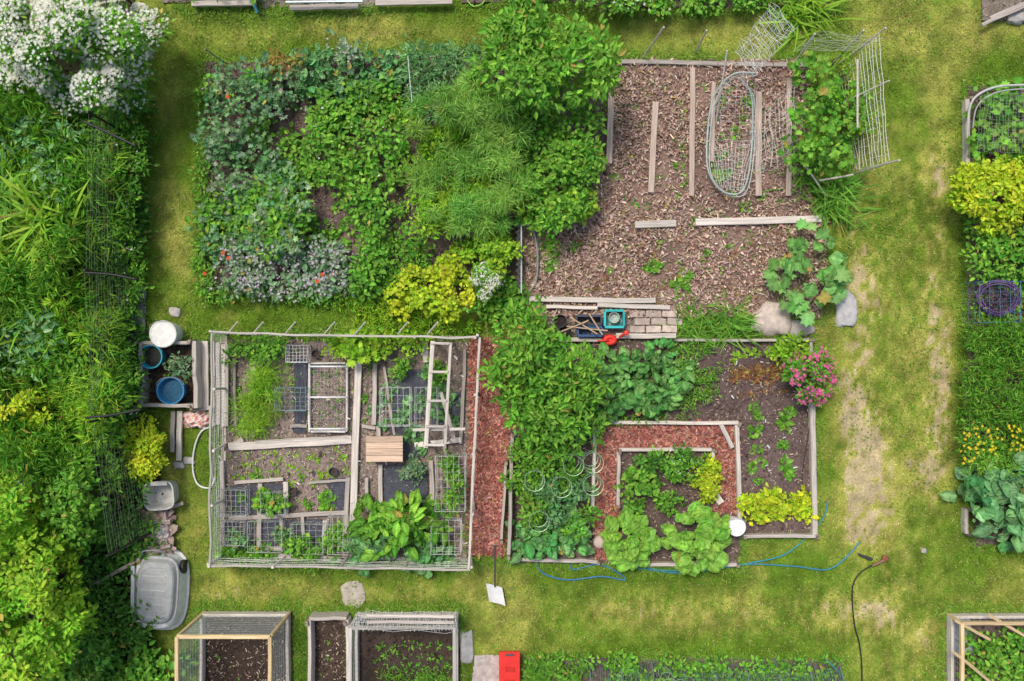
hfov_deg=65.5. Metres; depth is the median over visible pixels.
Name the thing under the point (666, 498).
pepper plant
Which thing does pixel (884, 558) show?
spray nozzle
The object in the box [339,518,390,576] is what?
kale plant
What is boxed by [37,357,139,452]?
goldenrod patch
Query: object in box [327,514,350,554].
wire plant cage
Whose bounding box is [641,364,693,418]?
cabbage plant
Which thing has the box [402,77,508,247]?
asparagus undergrowth
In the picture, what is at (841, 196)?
daylily plant
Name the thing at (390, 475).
weed barrier sheet
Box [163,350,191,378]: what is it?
sage plant
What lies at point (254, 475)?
chard plants
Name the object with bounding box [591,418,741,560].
red bark mulch
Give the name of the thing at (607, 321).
teal crate
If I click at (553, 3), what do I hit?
top edge plants
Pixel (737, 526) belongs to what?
white bucket
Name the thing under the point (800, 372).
pink flowering bush
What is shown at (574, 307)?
wooden plank
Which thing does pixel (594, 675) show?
garden soil clods
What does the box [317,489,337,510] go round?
lettuce plants
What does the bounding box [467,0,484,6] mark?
green hose
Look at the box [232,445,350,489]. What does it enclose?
radish seedlings
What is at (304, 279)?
borage plants
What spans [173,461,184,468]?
flat stone
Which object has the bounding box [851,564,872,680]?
black garden hose
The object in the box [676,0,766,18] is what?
top edge plants
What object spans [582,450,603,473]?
tomato cage
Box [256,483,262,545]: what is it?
wooden plank
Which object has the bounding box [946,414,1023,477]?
coreopsis plants
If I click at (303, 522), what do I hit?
wooden plank
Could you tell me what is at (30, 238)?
grassy weeds
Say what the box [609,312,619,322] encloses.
green pot
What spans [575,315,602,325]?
dark storage bin
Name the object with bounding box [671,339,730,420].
bean rows
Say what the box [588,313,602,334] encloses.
tool handle
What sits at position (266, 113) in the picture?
poppy plants
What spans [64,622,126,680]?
dark bush
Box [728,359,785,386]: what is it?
red lettuce row
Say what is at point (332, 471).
plant pot
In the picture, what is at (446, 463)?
tomato plant
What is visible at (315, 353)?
plant pot
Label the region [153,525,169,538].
white plastic bag
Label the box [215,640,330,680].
seedling rows
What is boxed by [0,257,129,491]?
tall meadow plants
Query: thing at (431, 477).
wooden plank
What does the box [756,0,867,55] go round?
daylily plant
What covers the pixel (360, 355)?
squash vine
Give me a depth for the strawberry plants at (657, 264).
13.92 m
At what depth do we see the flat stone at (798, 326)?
13.94 m
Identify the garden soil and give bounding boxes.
[149,340,193,408]
[162,0,374,7]
[199,610,292,680]
[202,55,617,301]
[219,339,470,561]
[315,620,345,680]
[359,610,460,680]
[461,0,828,11]
[510,337,809,564]
[521,656,841,680]
[548,315,675,339]
[944,611,1023,680]
[963,86,1023,546]
[982,0,1023,20]
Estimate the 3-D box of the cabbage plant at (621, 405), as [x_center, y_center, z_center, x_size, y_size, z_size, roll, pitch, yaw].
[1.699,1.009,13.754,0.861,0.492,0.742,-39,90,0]
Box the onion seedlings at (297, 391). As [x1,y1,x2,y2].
[229,347,371,435]
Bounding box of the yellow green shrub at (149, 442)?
[117,412,169,487]
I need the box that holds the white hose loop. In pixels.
[192,427,215,488]
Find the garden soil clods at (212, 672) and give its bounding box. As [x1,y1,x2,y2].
[205,610,294,680]
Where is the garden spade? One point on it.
(495, 593)
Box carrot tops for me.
[947,313,1023,434]
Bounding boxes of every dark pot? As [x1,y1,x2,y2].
[554,314,566,327]
[558,325,570,336]
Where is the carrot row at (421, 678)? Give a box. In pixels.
[375,664,452,680]
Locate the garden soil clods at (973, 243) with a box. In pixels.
[964,86,1023,546]
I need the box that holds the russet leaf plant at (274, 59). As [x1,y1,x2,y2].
[260,47,307,79]
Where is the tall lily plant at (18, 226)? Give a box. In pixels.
[0,183,90,302]
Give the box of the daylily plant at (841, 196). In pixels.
[795,148,894,240]
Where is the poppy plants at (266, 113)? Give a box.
[188,50,311,257]
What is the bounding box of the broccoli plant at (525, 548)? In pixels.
[505,519,548,563]
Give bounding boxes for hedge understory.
[0,65,171,680]
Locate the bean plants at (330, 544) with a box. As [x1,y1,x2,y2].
[317,525,347,554]
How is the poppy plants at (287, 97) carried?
on the garden soil at (446, 243)
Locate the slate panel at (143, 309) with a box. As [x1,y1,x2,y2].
[128,285,146,343]
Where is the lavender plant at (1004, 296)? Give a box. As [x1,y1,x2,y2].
[976,282,1020,315]
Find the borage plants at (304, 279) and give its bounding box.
[210,233,355,304]
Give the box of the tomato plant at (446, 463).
[436,448,461,476]
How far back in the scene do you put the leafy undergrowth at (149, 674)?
13.65 m
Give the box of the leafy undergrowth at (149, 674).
[38,629,199,680]
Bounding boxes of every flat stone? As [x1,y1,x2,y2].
[169,307,180,316]
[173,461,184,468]
[183,456,195,464]
[340,581,365,607]
[459,629,473,663]
[790,319,814,336]
[835,288,857,327]
[1006,11,1023,25]
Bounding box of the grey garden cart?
[129,549,189,629]
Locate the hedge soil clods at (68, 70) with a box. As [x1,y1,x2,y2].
[2,3,163,673]
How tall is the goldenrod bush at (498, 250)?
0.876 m
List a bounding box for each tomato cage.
[524,469,544,491]
[528,509,549,531]
[551,475,571,497]
[563,453,583,475]
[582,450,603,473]
[582,472,603,495]
[657,667,675,680]
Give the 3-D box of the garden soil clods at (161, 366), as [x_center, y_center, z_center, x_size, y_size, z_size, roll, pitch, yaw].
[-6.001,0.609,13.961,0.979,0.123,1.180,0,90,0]
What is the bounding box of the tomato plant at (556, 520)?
[540,492,572,529]
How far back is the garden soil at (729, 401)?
13.97 m
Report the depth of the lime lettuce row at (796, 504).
13.84 m
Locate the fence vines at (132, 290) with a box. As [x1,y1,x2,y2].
[73,90,155,450]
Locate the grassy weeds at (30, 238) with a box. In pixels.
[0,169,64,271]
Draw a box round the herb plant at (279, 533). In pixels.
[270,525,294,543]
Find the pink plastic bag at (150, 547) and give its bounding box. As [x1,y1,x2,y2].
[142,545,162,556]
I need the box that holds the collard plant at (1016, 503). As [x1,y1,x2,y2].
[1005,468,1023,521]
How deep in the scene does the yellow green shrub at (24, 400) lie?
12.80 m
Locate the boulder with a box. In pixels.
[751,300,791,336]
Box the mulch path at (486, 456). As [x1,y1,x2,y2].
[467,339,509,556]
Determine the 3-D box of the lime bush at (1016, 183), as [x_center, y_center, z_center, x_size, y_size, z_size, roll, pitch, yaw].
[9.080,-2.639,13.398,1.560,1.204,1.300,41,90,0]
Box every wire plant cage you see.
[247,519,284,552]
[260,490,289,514]
[290,521,325,554]
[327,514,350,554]
[379,386,411,426]
[414,386,438,426]
[431,514,462,554]
[435,452,466,511]
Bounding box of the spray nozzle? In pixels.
[858,553,888,566]
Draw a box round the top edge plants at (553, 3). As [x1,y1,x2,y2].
[508,0,589,9]
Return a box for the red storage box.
[499,651,519,680]
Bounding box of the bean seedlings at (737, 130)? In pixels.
[670,87,777,191]
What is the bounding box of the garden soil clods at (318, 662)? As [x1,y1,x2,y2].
[315,620,345,680]
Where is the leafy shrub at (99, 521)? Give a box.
[82,497,141,548]
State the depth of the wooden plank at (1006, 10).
13.82 m
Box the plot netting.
[976,92,1023,152]
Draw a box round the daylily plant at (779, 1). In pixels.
[745,0,807,18]
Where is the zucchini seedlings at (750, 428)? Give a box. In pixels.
[746,401,768,485]
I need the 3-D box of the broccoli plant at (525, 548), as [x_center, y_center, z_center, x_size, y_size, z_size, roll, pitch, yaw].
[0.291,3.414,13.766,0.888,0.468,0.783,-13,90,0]
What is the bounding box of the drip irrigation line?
[735,404,808,501]
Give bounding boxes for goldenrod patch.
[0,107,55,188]
[37,269,125,357]
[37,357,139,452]
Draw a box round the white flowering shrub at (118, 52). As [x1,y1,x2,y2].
[0,0,176,123]
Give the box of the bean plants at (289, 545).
[279,532,315,561]
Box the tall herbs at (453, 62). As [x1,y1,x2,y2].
[393,33,490,128]
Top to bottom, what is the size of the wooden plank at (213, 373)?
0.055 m
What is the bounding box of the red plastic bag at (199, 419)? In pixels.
[183,411,208,427]
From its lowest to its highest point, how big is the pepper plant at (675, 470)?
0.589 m
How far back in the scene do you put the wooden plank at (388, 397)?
13.89 m
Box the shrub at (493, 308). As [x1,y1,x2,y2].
[462,269,531,333]
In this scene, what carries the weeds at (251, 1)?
on the garden soil at (271, 2)
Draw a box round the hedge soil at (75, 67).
[0,0,174,679]
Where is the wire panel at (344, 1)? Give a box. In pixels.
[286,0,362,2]
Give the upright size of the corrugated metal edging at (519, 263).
0.412 m
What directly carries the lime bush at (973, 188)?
on the garden soil at (972, 292)
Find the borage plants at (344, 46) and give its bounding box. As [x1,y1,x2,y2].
[322,27,362,68]
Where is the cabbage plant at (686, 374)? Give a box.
[665,359,694,394]
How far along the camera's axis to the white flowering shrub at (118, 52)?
12.25 m
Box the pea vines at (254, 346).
[219,329,289,369]
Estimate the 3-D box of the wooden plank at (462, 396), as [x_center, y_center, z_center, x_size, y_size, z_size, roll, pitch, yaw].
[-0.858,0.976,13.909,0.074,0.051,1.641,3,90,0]
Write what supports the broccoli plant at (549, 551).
on the garden soil at (729, 401)
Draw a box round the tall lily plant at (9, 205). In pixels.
[0,144,49,252]
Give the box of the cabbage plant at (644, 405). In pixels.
[623,378,664,421]
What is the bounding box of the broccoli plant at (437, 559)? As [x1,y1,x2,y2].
[403,538,457,578]
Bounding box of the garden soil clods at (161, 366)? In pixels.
[148,344,193,408]
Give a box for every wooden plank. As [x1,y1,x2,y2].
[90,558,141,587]
[130,544,170,555]
[139,519,170,523]
[148,526,168,546]
[157,501,183,512]
[162,511,168,532]
[170,411,175,451]
[176,411,182,460]
[191,0,255,6]
[193,406,209,411]
[201,341,208,407]
[209,408,215,425]
[213,341,215,407]
[215,343,220,424]
[219,460,225,510]
[221,344,228,425]
[228,435,351,450]
[228,510,343,520]
[231,545,280,550]
[232,437,244,442]
[233,358,236,425]
[234,477,283,483]
[251,366,255,436]
[255,435,348,443]
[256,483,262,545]
[262,553,341,560]
[279,513,283,545]
[283,481,288,515]
[290,3,358,10]
[290,424,307,427]
[300,516,305,549]
[309,479,347,483]
[322,520,327,552]
[343,477,350,539]
[349,358,361,541]
[361,424,375,429]
[365,477,368,511]
[372,360,377,424]
[375,0,451,5]
[376,426,380,455]
[378,464,382,502]
[383,366,395,434]
[414,437,460,446]
[421,341,428,362]
[429,460,434,499]
[437,512,460,521]
[442,431,446,477]
[459,349,465,443]
[529,296,655,302]
[546,305,596,309]
[559,337,601,341]
[597,303,669,309]
[606,93,613,163]
[616,333,675,338]
[621,59,805,67]
[635,220,675,227]
[648,101,658,192]
[689,67,695,195]
[695,215,821,225]
[710,83,715,161]
[712,489,723,504]
[719,424,733,448]
[755,91,761,195]
[785,78,791,195]
[980,5,1023,26]
[988,2,1023,18]
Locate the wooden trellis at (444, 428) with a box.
[413,341,464,447]
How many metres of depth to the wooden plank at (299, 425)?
13.88 m
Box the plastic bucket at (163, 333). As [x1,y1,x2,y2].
[149,320,183,347]
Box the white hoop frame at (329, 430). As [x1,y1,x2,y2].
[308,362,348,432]
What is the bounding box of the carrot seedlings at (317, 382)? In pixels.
[311,371,344,433]
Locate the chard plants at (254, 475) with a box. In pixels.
[229,360,367,552]
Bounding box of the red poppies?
[202,95,323,285]
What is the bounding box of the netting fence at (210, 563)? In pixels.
[207,330,481,570]
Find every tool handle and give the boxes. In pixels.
[559,320,588,331]
[567,326,607,330]
[570,316,597,333]
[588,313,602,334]
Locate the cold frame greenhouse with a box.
[174,611,291,680]
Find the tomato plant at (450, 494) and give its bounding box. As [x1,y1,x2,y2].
[440,472,467,516]
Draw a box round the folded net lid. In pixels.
[353,610,458,633]
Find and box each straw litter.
[202,57,617,298]
[205,611,291,680]
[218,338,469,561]
[314,621,345,680]
[510,338,810,564]
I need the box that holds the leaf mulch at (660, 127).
[522,56,830,318]
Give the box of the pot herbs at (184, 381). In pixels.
[163,363,190,383]
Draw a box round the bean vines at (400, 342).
[320,328,429,359]
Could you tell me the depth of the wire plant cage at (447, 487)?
13.51 m
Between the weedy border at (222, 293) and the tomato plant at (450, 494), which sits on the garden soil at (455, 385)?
the tomato plant at (450, 494)
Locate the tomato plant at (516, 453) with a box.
[506,436,535,464]
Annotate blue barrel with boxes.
[156,377,187,404]
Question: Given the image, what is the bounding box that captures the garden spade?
[486,545,504,605]
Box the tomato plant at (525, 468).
[498,456,549,497]
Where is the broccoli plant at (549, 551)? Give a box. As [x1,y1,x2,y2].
[533,528,560,559]
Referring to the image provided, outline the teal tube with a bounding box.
[824,658,844,680]
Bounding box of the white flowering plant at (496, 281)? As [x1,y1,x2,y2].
[466,261,505,304]
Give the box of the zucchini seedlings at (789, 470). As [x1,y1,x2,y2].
[774,405,796,481]
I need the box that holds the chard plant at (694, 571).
[671,550,699,576]
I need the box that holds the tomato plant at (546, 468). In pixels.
[526,449,560,483]
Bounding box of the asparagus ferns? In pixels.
[400,59,543,243]
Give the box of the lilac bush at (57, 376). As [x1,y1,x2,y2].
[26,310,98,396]
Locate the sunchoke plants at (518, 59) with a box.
[462,0,630,123]
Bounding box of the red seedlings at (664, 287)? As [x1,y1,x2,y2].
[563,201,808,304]
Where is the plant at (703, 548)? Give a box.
[660,500,731,574]
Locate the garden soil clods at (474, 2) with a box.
[471,0,829,8]
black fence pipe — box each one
[81,120,136,146]
[83,272,136,280]
[85,408,140,418]
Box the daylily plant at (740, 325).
[699,286,764,355]
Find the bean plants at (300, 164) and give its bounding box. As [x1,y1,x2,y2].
[244,113,319,194]
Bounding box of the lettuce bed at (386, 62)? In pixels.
[287,41,409,118]
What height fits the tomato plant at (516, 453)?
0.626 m
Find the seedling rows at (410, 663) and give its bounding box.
[372,640,452,680]
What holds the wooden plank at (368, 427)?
on the garden soil at (455, 385)
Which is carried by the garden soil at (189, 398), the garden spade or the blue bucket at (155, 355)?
the blue bucket at (155, 355)
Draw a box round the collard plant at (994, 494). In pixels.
[939,451,1023,552]
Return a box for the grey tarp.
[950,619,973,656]
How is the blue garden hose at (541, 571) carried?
on the ground at (871, 472)
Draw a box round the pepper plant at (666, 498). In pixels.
[647,488,687,517]
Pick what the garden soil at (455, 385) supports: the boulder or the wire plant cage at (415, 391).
the wire plant cage at (415, 391)
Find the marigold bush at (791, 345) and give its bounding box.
[773,330,815,365]
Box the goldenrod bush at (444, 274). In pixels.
[381,253,492,325]
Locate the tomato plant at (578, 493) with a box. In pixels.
[562,477,598,506]
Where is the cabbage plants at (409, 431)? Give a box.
[367,362,464,456]
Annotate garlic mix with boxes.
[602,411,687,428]
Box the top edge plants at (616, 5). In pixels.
[586,0,675,21]
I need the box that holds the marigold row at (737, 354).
[730,337,806,365]
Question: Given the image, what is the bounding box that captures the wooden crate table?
[366,436,402,461]
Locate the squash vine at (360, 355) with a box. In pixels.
[331,323,394,367]
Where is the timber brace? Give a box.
[953,614,1023,680]
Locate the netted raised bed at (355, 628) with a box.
[348,612,458,680]
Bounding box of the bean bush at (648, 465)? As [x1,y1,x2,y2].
[632,451,669,473]
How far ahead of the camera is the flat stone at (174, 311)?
13.96 m
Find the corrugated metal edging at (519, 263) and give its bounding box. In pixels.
[515,217,538,292]
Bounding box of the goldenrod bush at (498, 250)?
[444,224,526,283]
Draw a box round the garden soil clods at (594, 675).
[522,658,839,680]
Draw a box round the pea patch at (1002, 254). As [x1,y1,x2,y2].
[959,213,1023,288]
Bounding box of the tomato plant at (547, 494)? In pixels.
[522,470,563,512]
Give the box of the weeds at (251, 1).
[192,0,265,5]
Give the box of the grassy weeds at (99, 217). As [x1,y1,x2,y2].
[64,127,137,280]
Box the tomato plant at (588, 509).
[576,500,604,528]
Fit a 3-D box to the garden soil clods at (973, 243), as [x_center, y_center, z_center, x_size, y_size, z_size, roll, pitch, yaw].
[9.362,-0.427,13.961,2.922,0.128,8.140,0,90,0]
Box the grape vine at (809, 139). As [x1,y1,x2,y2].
[776,50,870,180]
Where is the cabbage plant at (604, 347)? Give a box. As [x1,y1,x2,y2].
[595,342,633,390]
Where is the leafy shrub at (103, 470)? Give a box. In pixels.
[39,441,131,493]
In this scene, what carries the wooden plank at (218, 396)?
on the garden soil at (455, 385)
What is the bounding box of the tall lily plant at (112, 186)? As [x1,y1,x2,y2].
[13,115,128,218]
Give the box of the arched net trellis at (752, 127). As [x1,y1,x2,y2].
[706,3,798,196]
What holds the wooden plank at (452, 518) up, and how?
on the garden soil at (455, 385)
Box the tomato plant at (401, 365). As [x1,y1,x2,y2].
[387,356,415,381]
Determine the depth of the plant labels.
13.87 m
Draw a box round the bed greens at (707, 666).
[520,649,841,680]
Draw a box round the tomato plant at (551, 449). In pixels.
[538,437,573,466]
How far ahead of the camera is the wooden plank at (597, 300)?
13.87 m
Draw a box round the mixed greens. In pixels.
[955,626,1023,680]
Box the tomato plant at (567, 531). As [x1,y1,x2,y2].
[560,510,589,541]
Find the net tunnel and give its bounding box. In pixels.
[588,657,843,680]
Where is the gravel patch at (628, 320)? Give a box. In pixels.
[547,296,673,340]
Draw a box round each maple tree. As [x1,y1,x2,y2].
[0,464,59,573]
[0,506,98,680]
[31,457,121,555]
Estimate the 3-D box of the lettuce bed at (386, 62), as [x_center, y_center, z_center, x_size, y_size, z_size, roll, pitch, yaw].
[-2.806,-4.476,13.714,2.113,0.743,1.329,0,90,0]
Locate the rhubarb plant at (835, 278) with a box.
[762,218,852,327]
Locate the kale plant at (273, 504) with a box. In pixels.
[251,486,293,517]
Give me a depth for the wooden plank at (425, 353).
13.88 m
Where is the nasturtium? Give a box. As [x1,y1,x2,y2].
[437,505,464,550]
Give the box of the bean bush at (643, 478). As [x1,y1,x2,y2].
[613,464,665,497]
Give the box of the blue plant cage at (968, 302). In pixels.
[962,281,1020,322]
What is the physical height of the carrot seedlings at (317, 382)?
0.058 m
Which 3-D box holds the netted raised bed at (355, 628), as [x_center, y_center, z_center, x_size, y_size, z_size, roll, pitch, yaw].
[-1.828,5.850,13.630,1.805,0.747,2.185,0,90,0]
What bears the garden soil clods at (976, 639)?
on the garden soil at (988, 628)
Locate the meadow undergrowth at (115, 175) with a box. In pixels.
[47,106,156,501]
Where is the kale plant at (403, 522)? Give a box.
[346,489,453,567]
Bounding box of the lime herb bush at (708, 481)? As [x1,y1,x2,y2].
[690,453,724,503]
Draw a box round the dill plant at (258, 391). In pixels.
[222,353,298,440]
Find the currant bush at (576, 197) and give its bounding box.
[509,176,599,227]
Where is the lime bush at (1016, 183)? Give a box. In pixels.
[1004,155,1023,200]
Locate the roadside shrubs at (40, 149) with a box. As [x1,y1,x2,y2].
[0,106,99,202]
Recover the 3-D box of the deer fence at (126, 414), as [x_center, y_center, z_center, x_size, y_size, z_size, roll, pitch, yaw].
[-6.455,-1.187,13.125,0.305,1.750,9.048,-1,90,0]
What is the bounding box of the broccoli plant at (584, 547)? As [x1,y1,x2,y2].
[557,514,595,555]
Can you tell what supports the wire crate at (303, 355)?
on the garden soil at (455, 385)
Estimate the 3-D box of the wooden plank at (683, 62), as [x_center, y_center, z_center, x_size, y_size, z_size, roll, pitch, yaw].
[3.540,-4.849,13.941,3.257,0.057,0.084,1,90,0]
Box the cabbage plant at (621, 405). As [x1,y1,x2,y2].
[594,388,638,426]
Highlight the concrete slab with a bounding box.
[472,654,498,680]
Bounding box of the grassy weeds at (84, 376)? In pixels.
[19,279,151,420]
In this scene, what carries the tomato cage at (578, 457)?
on the garden soil at (729, 401)
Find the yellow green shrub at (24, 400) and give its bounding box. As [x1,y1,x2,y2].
[0,370,55,460]
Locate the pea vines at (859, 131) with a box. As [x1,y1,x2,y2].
[832,46,888,144]
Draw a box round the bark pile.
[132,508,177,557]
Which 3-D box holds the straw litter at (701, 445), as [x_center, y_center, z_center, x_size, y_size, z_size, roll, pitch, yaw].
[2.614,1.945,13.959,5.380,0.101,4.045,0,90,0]
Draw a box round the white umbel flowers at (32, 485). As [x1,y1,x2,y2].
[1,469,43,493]
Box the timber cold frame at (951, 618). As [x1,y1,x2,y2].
[946,612,1023,680]
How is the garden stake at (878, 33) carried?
on the ground at (871, 472)
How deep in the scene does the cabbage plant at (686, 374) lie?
13.66 m
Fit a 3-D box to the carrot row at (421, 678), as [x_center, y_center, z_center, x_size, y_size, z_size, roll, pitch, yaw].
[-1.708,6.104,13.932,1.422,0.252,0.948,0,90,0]
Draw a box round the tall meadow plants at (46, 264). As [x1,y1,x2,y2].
[0,82,111,301]
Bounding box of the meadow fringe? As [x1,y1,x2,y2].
[332,292,481,342]
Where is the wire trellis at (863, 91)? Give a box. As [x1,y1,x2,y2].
[795,32,889,169]
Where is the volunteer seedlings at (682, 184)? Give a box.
[562,72,811,305]
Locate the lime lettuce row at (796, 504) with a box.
[736,482,818,525]
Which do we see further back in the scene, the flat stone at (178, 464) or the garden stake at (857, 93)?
the flat stone at (178, 464)
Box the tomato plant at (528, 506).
[516,485,552,536]
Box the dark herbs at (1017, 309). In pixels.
[970,275,1023,328]
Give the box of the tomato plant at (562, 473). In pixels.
[550,460,592,497]
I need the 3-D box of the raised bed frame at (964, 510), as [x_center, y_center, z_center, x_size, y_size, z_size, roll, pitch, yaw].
[7.946,-0.420,13.919,0.130,0.174,7.656,0,90,0]
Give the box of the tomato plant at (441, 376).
[421,357,447,389]
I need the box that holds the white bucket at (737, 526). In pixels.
[728,516,745,535]
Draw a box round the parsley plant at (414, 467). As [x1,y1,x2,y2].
[397,450,427,486]
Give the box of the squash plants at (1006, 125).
[963,76,1023,164]
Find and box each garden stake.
[204,49,233,69]
[408,59,411,98]
[641,26,664,58]
[695,29,706,52]
[715,50,727,125]
[790,33,815,68]
[805,166,826,195]
[819,174,852,180]
[831,29,863,64]
[840,27,886,63]
[846,80,889,100]
[853,159,899,174]
[857,59,858,127]
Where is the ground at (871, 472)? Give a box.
[129,0,1023,680]
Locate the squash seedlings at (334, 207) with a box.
[244,96,355,269]
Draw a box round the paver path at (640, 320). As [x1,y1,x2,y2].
[629,310,681,332]
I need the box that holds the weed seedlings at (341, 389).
[219,339,470,556]
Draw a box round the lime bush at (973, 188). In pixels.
[945,152,1023,238]
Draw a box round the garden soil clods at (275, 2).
[162,0,374,5]
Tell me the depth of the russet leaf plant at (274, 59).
13.48 m
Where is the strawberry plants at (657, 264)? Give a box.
[537,220,802,297]
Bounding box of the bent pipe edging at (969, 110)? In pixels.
[966,84,1023,158]
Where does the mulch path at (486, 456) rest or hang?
on the ground at (871, 472)
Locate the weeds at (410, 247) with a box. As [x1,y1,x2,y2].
[371,187,435,304]
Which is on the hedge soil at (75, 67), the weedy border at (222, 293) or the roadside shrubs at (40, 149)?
the roadside shrubs at (40, 149)
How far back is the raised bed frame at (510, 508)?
13.70 m
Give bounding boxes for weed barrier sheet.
[222,522,253,552]
[230,482,282,514]
[261,519,322,553]
[293,357,306,433]
[328,477,345,510]
[383,462,427,501]
[389,426,419,460]
[392,368,426,420]
[431,391,460,426]
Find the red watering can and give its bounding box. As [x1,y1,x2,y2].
[597,330,628,345]
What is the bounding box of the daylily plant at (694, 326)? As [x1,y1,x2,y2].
[659,296,738,355]
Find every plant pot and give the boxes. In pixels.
[288,487,296,495]
[311,350,319,357]
[329,468,336,475]
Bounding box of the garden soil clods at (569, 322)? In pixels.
[545,294,674,338]
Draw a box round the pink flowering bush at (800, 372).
[781,343,840,407]
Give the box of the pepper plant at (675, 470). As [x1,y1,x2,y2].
[648,441,710,485]
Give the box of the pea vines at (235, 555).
[212,538,341,575]
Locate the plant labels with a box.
[223,342,796,555]
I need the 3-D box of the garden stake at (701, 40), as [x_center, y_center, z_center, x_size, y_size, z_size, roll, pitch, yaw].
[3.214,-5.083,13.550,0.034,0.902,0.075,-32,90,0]
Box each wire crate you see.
[216,487,250,516]
[219,519,248,545]
[274,387,307,410]
[285,345,311,362]
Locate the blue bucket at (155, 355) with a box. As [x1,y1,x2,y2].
[138,344,165,368]
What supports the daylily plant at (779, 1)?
on the garden soil at (637, 3)
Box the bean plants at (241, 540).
[225,527,253,551]
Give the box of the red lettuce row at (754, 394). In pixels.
[736,388,789,400]
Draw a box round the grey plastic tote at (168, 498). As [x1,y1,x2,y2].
[143,480,178,510]
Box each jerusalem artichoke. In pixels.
[477,289,612,443]
[515,399,611,464]
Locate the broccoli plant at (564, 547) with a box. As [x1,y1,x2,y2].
[539,503,579,558]
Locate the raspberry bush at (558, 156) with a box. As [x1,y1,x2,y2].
[501,94,607,240]
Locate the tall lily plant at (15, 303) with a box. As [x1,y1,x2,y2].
[0,239,88,356]
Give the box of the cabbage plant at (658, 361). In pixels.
[631,337,681,384]
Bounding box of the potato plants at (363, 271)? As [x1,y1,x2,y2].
[300,73,413,301]
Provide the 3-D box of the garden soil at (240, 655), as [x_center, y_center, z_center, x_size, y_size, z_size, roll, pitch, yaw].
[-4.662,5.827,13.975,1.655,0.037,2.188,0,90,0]
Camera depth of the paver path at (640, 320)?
13.92 m
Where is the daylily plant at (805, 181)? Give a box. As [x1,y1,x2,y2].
[762,148,848,202]
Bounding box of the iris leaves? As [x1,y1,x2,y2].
[672,296,709,336]
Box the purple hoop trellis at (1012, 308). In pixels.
[976,280,1023,316]
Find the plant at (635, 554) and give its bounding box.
[600,505,661,572]
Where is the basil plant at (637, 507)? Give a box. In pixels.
[621,496,646,515]
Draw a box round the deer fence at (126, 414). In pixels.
[83,0,154,556]
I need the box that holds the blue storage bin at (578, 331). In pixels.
[576,326,602,336]
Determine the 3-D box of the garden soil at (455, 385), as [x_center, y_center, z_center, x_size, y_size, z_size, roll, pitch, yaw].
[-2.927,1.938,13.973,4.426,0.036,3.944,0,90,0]
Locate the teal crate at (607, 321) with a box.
[603,309,624,327]
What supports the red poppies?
on the garden soil at (446, 243)
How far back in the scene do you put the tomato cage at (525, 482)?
13.22 m
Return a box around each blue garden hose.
[537,562,625,580]
[637,541,859,573]
[643,501,827,570]
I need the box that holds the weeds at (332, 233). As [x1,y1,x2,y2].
[293,189,361,256]
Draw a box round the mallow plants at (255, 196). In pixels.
[184,64,316,262]
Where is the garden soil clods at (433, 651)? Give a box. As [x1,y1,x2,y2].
[359,618,459,680]
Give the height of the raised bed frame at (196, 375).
0.366 m
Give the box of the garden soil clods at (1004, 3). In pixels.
[981,0,1023,20]
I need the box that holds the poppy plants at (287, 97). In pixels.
[235,55,307,121]
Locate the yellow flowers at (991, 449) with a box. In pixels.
[937,423,1023,464]
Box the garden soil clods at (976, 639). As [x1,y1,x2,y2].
[945,612,1020,680]
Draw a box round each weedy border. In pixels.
[187,82,219,297]
[194,273,392,310]
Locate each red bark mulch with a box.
[465,336,514,558]
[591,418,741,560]
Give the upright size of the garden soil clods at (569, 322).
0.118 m
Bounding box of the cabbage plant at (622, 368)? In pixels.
[606,346,661,398]
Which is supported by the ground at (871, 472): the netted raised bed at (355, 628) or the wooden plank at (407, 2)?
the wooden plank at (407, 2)
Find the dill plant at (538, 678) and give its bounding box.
[520,650,582,680]
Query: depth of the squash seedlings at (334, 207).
13.94 m
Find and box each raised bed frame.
[133,339,202,410]
[305,611,352,680]
[500,432,514,559]
[520,556,739,567]
[591,420,741,518]
[616,447,716,507]
[673,338,818,538]
[961,96,972,536]
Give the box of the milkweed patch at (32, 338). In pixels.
[0,298,68,381]
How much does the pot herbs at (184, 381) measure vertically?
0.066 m
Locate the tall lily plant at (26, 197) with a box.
[0,145,123,287]
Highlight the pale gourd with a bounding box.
[593,535,603,548]

